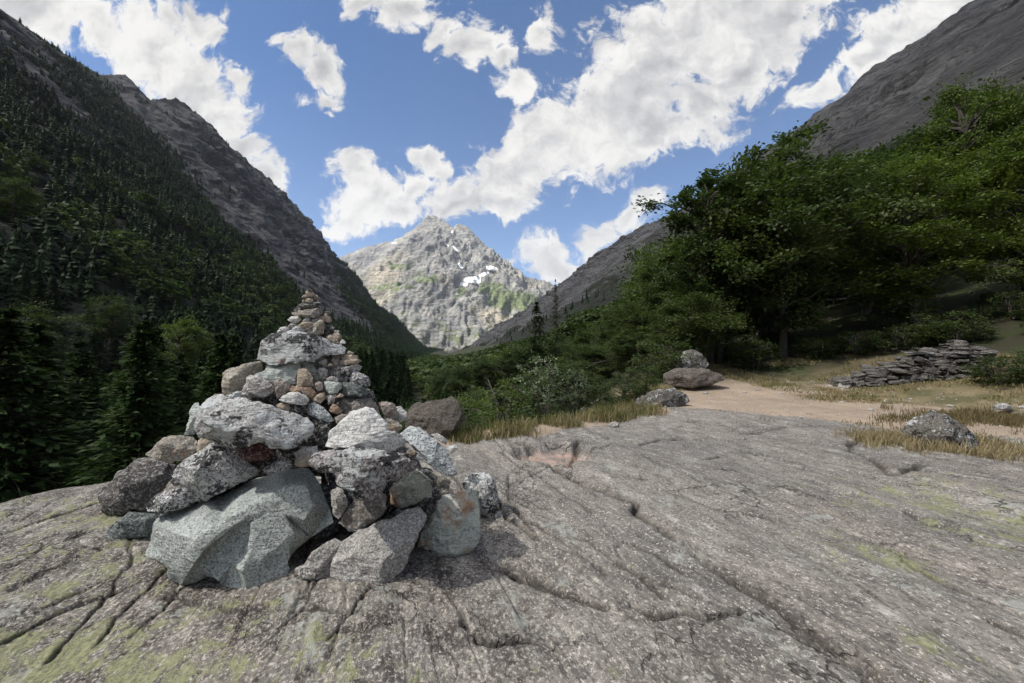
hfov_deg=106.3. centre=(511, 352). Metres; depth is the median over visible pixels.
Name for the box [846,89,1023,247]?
broadleaf tree
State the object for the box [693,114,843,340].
oak tree
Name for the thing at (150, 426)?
conifer tree
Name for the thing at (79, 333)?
conifer tree
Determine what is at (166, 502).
cairn stone
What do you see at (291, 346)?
cairn stone
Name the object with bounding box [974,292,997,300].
leafy bush
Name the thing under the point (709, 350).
leafy bush
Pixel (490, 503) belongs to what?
cairn stone
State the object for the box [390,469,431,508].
cairn stone
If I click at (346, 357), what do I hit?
cairn stone
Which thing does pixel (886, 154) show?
broadleaf tree
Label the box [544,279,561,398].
larch tree
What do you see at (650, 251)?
broadleaf tree
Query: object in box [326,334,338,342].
cairn stone
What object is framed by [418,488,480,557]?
cairn stone
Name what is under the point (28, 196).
broadleaf tree
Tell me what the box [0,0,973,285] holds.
sky
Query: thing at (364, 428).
cairn stone
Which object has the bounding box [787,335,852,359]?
leafy bush
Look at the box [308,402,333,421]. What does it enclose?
cairn stone
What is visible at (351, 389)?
cairn stone
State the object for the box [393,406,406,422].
cairn stone
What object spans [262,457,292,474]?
cairn stone
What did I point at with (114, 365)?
conifer tree
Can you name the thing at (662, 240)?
broadleaf tree
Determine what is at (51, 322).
broadleaf tree
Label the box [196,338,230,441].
conifer tree
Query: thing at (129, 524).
cairn stone
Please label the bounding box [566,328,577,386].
larch tree
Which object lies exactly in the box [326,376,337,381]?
cairn stone
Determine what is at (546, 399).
whitebeam sapling
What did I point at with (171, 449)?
cairn stone
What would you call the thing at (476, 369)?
broadleaf tree
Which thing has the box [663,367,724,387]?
boulder
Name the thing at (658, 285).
oak tree
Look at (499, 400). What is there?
broadleaf tree
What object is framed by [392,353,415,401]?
conifer tree
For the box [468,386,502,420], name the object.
broadleaf tree
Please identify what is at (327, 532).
cairn stone
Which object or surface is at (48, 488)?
broadleaf tree
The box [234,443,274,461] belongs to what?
cairn stone
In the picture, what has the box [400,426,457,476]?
cairn stone
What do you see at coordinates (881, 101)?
mountain
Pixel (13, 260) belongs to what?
distant conifers
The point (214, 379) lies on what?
conifer tree
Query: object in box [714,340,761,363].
leafy bush
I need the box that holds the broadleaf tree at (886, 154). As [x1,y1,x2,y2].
[806,141,991,299]
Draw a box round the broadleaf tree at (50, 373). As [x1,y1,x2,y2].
[1,351,112,426]
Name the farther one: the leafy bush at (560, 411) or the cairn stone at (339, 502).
the leafy bush at (560, 411)
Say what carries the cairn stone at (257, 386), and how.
on the cairn stone at (235, 422)
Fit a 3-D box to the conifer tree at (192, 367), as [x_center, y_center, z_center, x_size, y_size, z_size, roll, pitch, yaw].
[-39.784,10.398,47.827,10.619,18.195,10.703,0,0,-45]
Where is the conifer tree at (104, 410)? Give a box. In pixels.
[85,387,111,456]
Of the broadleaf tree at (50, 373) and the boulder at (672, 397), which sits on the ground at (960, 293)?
the broadleaf tree at (50, 373)
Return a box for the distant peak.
[339,215,555,352]
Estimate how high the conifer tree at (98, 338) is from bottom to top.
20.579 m
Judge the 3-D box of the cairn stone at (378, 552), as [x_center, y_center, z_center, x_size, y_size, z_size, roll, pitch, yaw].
[-0.636,0.944,1.856,0.435,0.350,0.357,0,0,0]
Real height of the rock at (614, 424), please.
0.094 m
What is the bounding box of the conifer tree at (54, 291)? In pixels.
[44,275,77,338]
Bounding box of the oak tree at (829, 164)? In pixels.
[782,149,942,305]
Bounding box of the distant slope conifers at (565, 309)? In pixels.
[458,286,612,350]
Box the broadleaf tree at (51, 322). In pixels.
[0,301,92,365]
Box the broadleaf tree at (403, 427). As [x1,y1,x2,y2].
[398,397,419,433]
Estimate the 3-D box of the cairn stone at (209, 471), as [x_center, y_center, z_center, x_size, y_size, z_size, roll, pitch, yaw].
[-1.551,0.601,1.976,0.476,0.299,0.269,0,0,27]
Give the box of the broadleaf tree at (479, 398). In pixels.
[461,390,495,425]
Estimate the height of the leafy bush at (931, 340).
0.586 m
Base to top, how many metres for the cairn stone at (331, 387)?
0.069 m
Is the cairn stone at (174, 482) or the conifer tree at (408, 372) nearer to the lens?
the cairn stone at (174, 482)
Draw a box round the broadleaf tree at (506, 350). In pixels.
[487,346,524,381]
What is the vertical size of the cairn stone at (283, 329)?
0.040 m
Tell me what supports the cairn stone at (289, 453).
on the cairn stone at (256, 532)
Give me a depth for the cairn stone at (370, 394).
2.27 m
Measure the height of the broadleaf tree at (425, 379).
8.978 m
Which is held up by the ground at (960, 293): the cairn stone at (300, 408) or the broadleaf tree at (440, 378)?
the broadleaf tree at (440, 378)
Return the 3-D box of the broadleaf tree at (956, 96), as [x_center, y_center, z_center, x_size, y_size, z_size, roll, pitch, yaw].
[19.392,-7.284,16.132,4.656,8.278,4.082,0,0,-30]
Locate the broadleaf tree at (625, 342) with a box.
[598,330,667,369]
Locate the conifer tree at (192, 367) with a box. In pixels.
[182,365,196,402]
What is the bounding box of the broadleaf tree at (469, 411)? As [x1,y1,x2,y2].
[459,399,486,424]
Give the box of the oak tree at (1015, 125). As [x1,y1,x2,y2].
[910,93,1023,216]
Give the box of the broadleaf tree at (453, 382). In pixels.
[440,376,472,397]
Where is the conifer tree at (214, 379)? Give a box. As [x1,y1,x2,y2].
[174,333,233,461]
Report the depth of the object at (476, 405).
16.99 m
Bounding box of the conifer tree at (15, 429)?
[0,304,107,501]
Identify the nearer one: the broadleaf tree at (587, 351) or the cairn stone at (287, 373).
the cairn stone at (287, 373)
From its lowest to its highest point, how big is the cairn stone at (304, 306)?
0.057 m
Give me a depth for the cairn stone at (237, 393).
2.04 m
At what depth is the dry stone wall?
8.66 m
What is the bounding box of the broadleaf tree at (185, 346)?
[159,313,213,369]
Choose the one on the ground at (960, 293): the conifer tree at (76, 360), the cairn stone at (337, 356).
the conifer tree at (76, 360)
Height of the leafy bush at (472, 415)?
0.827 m
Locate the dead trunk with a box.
[486,379,500,420]
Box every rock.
[608,421,620,427]
[838,383,851,388]
[991,403,1012,410]
[998,439,1023,446]
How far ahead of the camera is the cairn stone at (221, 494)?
2.07 m
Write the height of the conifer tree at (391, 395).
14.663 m
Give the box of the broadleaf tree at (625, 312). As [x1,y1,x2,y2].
[593,300,650,347]
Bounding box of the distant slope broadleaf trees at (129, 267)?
[0,117,430,392]
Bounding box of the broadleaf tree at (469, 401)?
[453,390,493,424]
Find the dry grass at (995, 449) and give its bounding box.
[833,423,1023,463]
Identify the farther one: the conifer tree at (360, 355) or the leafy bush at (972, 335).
the conifer tree at (360, 355)
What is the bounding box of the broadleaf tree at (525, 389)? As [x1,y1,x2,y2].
[505,382,544,421]
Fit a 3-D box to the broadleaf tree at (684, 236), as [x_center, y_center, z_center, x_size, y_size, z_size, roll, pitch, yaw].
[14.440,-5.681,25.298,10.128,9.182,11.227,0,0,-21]
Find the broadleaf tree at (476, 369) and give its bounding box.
[463,356,509,389]
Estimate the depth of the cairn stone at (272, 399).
2.26 m
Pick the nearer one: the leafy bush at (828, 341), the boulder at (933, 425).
the boulder at (933, 425)
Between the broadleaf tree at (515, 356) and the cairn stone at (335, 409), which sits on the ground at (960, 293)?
the broadleaf tree at (515, 356)
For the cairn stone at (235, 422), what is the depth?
1.78 m
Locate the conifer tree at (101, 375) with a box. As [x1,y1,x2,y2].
[98,372,110,398]
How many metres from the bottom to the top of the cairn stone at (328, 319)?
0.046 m
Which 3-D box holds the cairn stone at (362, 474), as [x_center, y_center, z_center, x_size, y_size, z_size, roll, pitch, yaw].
[-0.648,0.519,1.706,0.490,0.232,0.339,0,0,0]
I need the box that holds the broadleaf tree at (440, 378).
[428,365,453,395]
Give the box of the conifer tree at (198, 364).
[190,361,207,405]
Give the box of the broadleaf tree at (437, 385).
[414,368,463,400]
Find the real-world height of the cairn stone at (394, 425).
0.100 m
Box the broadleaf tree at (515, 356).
[484,343,531,385]
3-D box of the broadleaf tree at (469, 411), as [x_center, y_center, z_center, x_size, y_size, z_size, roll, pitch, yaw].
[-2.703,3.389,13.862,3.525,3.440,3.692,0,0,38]
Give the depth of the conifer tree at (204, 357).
144.79 m
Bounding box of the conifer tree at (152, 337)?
[62,319,194,485]
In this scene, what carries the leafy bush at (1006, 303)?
on the ground at (960, 293)
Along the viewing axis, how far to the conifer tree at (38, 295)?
105.62 m
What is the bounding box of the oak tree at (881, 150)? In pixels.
[867,137,960,271]
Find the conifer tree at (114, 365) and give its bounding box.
[100,332,124,383]
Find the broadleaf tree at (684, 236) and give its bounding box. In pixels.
[650,201,804,316]
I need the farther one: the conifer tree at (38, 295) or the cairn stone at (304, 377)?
the conifer tree at (38, 295)
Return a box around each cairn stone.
[98,457,176,515]
[103,511,158,541]
[145,468,332,588]
[145,487,200,513]
[146,435,196,462]
[169,479,179,485]
[171,442,257,501]
[179,482,242,508]
[184,403,198,434]
[193,394,313,449]
[196,438,270,484]
[197,438,209,451]
[221,361,262,395]
[229,391,241,396]
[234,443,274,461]
[241,375,273,397]
[241,378,321,410]
[255,363,300,384]
[257,330,345,364]
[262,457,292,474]
[271,404,335,476]
[274,378,288,398]
[276,403,289,410]
[277,326,288,332]
[277,357,285,363]
[279,392,308,404]
[288,316,301,322]
[288,323,296,328]
[288,359,342,401]
[289,386,316,398]
[290,405,306,412]
[291,326,301,330]
[292,308,322,317]
[293,302,321,310]
[294,446,317,456]
[294,454,311,466]
[295,538,340,580]
[296,367,313,386]
[297,322,311,328]
[300,322,325,336]
[301,361,320,382]
[305,290,314,296]
[307,320,324,334]
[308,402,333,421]
[308,446,419,500]
[309,317,320,322]
[310,484,348,540]
[313,392,325,403]
[314,381,322,390]
[314,423,329,445]
[315,355,332,366]
[315,419,331,435]
[317,367,327,379]
[318,316,331,322]
[321,447,421,517]
[322,390,377,424]
[324,322,335,333]
[324,381,341,393]
[325,364,361,381]
[325,407,405,451]
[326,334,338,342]
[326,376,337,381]
[326,394,336,404]
[329,404,341,414]
[330,487,347,518]
[330,508,426,586]
[332,332,341,340]
[332,354,340,359]
[333,396,379,414]
[334,414,346,423]
[338,359,361,365]
[338,493,386,531]
[340,354,357,359]
[340,382,369,396]
[350,370,370,386]
[378,401,396,417]
[383,416,401,432]
[389,467,448,512]
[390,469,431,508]
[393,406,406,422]
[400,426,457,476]
[405,449,417,456]
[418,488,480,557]
[424,502,434,522]
[430,433,446,444]
[430,471,450,488]
[437,489,448,498]
[445,445,456,453]
[462,472,502,518]
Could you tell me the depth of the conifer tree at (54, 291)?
117.31 m
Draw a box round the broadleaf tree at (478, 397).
[458,390,502,424]
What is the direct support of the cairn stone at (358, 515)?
on the cairn stone at (378, 552)
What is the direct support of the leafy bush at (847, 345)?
on the ground at (960, 293)
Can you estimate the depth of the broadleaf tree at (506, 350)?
77.61 m
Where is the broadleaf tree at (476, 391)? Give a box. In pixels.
[467,386,488,395]
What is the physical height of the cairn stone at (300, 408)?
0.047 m
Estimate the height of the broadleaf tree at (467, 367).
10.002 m
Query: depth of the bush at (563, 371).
12.62 m
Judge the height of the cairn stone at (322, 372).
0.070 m
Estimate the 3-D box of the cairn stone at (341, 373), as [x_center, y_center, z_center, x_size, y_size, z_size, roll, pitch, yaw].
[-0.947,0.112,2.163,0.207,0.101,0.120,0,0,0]
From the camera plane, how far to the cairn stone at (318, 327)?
2.15 m
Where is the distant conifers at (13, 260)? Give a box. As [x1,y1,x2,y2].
[0,10,501,420]
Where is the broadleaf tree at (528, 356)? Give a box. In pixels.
[509,341,548,379]
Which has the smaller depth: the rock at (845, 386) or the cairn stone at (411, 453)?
the cairn stone at (411, 453)
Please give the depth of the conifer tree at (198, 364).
44.90 m
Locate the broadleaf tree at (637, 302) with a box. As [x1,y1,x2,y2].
[604,297,664,353]
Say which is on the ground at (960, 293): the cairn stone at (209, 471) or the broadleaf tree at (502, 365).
the broadleaf tree at (502, 365)
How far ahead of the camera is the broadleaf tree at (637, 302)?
21.93 m
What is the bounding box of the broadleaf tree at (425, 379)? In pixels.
[421,371,442,400]
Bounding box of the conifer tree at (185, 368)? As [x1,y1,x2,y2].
[167,354,201,439]
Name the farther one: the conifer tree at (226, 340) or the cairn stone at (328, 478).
the conifer tree at (226, 340)
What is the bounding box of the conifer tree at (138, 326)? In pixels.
[63,322,181,486]
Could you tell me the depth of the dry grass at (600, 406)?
5.37 m
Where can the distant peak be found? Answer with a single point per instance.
(433, 281)
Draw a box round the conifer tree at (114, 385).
[106,365,128,406]
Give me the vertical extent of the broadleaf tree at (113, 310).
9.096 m
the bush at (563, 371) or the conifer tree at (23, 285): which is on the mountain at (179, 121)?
the conifer tree at (23, 285)
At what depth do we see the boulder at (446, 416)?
4.55 m
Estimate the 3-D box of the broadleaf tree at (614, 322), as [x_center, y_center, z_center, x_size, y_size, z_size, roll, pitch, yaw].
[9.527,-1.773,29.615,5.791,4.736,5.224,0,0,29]
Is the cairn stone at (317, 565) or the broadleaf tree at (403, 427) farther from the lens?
the broadleaf tree at (403, 427)
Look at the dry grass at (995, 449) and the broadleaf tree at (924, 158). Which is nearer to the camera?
the dry grass at (995, 449)
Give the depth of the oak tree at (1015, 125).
17.00 m
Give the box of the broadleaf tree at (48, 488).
[0,476,84,502]
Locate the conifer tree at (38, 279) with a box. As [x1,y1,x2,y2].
[23,274,71,347]
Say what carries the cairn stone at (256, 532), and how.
on the rock slab at (698, 546)
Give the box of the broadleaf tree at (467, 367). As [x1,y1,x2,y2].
[450,356,495,386]
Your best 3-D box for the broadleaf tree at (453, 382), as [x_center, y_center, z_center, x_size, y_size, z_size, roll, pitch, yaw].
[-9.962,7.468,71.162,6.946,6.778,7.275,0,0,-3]
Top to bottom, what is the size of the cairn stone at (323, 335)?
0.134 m
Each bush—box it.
[460,402,542,428]
[461,412,491,430]
[476,373,538,423]
[510,361,613,414]
[546,402,579,417]
[570,383,620,409]
[591,375,645,402]
[617,367,667,393]
[621,339,706,379]
[669,334,736,357]
[714,338,792,369]
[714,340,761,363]
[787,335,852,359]
[816,337,841,349]
[829,330,892,356]
[865,322,934,351]
[894,308,1005,345]
[901,330,947,346]
[946,324,1002,341]
[957,355,1023,386]
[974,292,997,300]
[976,290,1023,319]
[997,349,1023,384]
[1008,309,1023,320]
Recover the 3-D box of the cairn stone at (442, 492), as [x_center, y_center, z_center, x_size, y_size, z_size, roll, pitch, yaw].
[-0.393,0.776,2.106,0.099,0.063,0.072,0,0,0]
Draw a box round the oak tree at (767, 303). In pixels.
[652,210,842,362]
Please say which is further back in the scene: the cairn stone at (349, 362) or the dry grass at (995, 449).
the dry grass at (995, 449)
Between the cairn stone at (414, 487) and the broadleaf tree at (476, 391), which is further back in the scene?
the broadleaf tree at (476, 391)
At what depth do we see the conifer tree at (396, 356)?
108.71 m
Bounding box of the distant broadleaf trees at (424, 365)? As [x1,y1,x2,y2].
[406,89,1008,399]
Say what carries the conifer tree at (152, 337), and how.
on the ground at (960, 293)
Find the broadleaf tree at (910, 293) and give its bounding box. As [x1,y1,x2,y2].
[836,134,1023,332]
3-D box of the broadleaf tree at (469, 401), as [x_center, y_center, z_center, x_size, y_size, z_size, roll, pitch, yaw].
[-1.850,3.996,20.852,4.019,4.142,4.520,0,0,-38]
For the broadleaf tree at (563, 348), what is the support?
on the ground at (960, 293)
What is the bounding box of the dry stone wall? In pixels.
[827,340,998,386]
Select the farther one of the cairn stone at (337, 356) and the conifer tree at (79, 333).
the conifer tree at (79, 333)
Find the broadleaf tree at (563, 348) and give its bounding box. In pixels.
[550,336,585,365]
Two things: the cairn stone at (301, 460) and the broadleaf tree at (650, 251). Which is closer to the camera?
the cairn stone at (301, 460)
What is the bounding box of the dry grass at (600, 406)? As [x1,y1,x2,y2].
[443,392,663,443]
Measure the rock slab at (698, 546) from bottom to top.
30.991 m
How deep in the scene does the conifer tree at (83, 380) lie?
30.60 m
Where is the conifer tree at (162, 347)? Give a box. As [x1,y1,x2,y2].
[92,326,200,478]
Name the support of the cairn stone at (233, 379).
on the cairn stone at (237, 393)
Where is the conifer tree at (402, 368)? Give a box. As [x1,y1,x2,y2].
[394,356,414,401]
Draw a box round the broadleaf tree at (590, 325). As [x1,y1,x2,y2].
[570,321,596,339]
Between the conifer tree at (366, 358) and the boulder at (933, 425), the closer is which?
the boulder at (933, 425)
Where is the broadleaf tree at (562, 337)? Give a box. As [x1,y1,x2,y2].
[543,334,572,365]
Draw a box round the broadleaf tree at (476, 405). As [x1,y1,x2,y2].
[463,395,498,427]
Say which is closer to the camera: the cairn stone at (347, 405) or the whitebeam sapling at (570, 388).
the cairn stone at (347, 405)
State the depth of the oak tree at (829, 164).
19.17 m
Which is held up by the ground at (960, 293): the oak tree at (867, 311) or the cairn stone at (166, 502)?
the oak tree at (867, 311)
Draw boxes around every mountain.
[0,9,444,391]
[465,0,1023,348]
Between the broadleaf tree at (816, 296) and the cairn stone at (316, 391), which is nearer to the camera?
the cairn stone at (316, 391)
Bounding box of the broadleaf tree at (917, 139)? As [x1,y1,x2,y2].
[875,73,1023,245]
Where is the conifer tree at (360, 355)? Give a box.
[347,350,376,394]
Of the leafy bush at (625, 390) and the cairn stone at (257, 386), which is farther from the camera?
the leafy bush at (625, 390)
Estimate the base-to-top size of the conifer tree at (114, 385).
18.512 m
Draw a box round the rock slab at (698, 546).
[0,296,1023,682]
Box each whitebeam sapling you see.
[507,349,565,422]
[555,365,589,416]
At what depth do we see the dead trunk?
6.99 m
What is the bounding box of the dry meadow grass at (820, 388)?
[634,330,1023,406]
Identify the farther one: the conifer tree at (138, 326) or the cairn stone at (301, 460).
the conifer tree at (138, 326)
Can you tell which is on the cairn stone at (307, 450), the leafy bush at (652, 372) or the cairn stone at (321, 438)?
the cairn stone at (321, 438)
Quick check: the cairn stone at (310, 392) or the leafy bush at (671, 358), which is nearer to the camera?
the cairn stone at (310, 392)
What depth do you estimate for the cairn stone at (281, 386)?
1.99 m
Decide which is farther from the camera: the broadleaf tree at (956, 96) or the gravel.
the broadleaf tree at (956, 96)
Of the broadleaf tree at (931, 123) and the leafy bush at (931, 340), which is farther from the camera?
the broadleaf tree at (931, 123)
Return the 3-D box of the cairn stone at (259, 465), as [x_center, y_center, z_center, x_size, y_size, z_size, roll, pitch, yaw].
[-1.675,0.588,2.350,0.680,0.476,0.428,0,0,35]
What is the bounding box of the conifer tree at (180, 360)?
[164,351,201,411]
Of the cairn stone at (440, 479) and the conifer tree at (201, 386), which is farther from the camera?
the conifer tree at (201, 386)
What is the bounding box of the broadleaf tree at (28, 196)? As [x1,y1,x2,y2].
[0,175,61,221]
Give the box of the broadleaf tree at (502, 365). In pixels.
[479,349,524,389]
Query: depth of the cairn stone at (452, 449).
2.21 m
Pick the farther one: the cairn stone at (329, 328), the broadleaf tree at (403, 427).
the broadleaf tree at (403, 427)
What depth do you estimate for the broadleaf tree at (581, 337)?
23.61 m
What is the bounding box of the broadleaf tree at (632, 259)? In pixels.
[608,232,692,311]
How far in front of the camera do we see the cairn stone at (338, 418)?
1.98 m
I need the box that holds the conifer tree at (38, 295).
[23,286,69,361]
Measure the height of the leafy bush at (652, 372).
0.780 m
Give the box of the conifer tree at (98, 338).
[86,316,118,377]
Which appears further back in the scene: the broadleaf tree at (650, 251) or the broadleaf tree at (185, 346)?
the broadleaf tree at (185, 346)
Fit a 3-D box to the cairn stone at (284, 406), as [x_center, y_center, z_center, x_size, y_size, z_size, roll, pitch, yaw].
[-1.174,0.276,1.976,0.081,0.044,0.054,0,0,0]
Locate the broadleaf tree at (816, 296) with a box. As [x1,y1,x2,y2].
[801,147,865,305]
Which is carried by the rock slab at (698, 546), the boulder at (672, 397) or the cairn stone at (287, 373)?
the boulder at (672, 397)
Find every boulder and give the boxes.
[405,396,464,439]
[635,388,689,406]
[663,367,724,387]
[676,349,708,368]
[901,410,979,448]
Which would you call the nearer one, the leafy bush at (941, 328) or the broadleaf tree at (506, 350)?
the leafy bush at (941, 328)
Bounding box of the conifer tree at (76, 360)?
[42,341,117,486]
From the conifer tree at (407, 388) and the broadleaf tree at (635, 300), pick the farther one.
the conifer tree at (407, 388)
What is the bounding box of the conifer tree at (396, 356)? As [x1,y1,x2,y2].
[393,352,403,378]
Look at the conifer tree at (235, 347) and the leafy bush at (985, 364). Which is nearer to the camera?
the leafy bush at (985, 364)
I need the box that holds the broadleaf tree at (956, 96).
[903,68,1023,270]
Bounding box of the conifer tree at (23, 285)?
[11,270,33,319]
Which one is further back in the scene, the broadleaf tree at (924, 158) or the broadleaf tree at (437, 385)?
the broadleaf tree at (437, 385)
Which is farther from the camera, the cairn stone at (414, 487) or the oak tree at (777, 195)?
the oak tree at (777, 195)
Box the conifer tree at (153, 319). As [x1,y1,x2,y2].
[149,317,159,354]
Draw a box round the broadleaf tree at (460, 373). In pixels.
[445,364,478,393]
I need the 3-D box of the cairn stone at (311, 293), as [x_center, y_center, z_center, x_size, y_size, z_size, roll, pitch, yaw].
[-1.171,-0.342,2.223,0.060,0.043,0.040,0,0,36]
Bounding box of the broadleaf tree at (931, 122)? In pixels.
[898,97,1013,149]
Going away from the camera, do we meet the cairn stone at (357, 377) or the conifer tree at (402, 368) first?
the cairn stone at (357, 377)
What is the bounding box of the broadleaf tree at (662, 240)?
[652,194,822,326]
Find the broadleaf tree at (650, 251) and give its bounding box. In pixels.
[613,231,714,337]
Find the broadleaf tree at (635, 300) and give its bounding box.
[616,282,658,348]
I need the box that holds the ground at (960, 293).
[404,225,1023,461]
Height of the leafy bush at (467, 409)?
2.090 m
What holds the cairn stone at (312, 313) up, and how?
on the cairn stone at (313, 320)
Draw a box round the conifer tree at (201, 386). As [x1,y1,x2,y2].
[191,353,216,403]
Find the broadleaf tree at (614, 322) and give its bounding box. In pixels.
[604,304,660,353]
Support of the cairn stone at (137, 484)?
on the rock slab at (698, 546)
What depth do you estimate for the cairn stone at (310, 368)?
2.09 m
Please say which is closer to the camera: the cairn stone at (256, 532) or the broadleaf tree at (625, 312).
the cairn stone at (256, 532)
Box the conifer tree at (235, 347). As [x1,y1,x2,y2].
[219,334,245,393]
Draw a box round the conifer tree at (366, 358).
[362,353,370,375]
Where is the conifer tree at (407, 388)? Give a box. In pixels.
[398,366,415,407]
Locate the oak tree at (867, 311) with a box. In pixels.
[794,147,984,315]
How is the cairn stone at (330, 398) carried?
on the cairn stone at (335, 409)
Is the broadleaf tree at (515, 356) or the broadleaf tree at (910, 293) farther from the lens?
the broadleaf tree at (515, 356)
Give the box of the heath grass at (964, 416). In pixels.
[841,396,1023,439]
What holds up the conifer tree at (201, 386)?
on the ground at (960, 293)
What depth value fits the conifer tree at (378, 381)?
95.74 m
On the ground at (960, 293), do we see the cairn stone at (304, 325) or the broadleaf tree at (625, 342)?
the broadleaf tree at (625, 342)
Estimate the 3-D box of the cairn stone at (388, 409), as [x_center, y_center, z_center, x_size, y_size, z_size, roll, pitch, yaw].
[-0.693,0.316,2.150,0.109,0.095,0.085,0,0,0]
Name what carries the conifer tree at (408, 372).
on the ground at (960, 293)
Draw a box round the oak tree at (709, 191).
[631,149,798,364]
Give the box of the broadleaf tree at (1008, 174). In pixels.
[917,126,1023,301]
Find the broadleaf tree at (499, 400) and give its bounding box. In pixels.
[483,389,510,419]
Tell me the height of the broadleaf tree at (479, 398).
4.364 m
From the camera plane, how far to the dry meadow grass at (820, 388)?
9.10 m
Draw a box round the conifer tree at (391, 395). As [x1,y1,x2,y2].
[377,351,403,406]
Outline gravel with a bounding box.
[646,372,1023,437]
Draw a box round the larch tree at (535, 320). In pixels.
[507,301,559,413]
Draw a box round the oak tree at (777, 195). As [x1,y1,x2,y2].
[646,120,941,358]
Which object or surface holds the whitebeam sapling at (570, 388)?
on the ground at (960, 293)
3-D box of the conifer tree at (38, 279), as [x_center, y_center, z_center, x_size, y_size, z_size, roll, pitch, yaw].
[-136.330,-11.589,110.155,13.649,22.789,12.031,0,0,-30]
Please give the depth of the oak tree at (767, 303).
12.93 m
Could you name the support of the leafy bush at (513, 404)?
on the ground at (960, 293)
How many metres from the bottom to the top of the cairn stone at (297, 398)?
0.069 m
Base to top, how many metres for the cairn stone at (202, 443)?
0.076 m
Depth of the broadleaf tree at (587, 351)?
13.95 m
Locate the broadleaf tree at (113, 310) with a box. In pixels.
[69,293,143,343]
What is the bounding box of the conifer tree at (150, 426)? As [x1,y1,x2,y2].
[56,327,197,488]
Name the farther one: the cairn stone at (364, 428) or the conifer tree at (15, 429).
the conifer tree at (15, 429)
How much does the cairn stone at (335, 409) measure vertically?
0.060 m
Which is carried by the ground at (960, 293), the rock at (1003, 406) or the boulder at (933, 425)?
the rock at (1003, 406)
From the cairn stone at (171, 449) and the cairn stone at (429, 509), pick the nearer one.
the cairn stone at (429, 509)
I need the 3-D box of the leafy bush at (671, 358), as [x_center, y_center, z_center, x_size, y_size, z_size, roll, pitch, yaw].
[4.306,0.288,10.762,2.139,1.396,2.315,0,0,33]
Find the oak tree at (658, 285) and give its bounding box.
[614,241,708,354]
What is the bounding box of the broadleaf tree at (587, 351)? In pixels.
[551,341,629,398]
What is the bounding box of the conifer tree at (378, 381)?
[372,366,382,399]
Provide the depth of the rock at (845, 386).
9.27 m
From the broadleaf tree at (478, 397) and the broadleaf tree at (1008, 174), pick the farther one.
the broadleaf tree at (478, 397)
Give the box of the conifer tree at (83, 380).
[50,365,118,466]
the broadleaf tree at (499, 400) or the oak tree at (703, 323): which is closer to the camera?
the oak tree at (703, 323)
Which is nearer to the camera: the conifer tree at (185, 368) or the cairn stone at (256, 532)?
the cairn stone at (256, 532)
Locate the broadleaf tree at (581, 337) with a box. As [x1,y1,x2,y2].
[554,327,623,373]
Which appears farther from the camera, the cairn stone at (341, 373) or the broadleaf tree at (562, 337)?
the broadleaf tree at (562, 337)
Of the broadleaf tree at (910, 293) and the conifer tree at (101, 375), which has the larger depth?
the conifer tree at (101, 375)
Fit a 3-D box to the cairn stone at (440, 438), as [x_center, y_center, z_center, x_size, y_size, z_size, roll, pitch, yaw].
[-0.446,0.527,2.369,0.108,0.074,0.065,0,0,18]
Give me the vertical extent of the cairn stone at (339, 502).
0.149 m
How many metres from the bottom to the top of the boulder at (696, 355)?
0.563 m
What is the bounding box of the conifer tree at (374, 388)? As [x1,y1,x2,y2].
[364,351,384,405]
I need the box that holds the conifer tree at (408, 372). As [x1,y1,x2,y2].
[403,354,415,393]
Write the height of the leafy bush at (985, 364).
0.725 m
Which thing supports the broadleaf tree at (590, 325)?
on the ground at (960, 293)
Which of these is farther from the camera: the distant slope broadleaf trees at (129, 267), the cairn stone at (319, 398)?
the distant slope broadleaf trees at (129, 267)
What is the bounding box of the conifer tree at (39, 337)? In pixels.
[0,322,106,499]
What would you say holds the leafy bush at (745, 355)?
on the ground at (960, 293)
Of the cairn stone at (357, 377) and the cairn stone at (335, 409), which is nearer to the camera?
the cairn stone at (335, 409)
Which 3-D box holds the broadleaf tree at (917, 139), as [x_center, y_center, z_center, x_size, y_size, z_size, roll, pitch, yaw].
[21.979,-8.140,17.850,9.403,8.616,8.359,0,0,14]
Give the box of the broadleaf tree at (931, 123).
[891,87,1013,149]
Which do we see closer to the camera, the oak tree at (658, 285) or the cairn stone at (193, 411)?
the cairn stone at (193, 411)
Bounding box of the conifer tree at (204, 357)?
[193,342,207,368]
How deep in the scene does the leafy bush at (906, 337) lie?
10.85 m
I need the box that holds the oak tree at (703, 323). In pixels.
[636,288,754,356]
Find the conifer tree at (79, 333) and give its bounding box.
[64,324,99,379]
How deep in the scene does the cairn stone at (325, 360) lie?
2.12 m

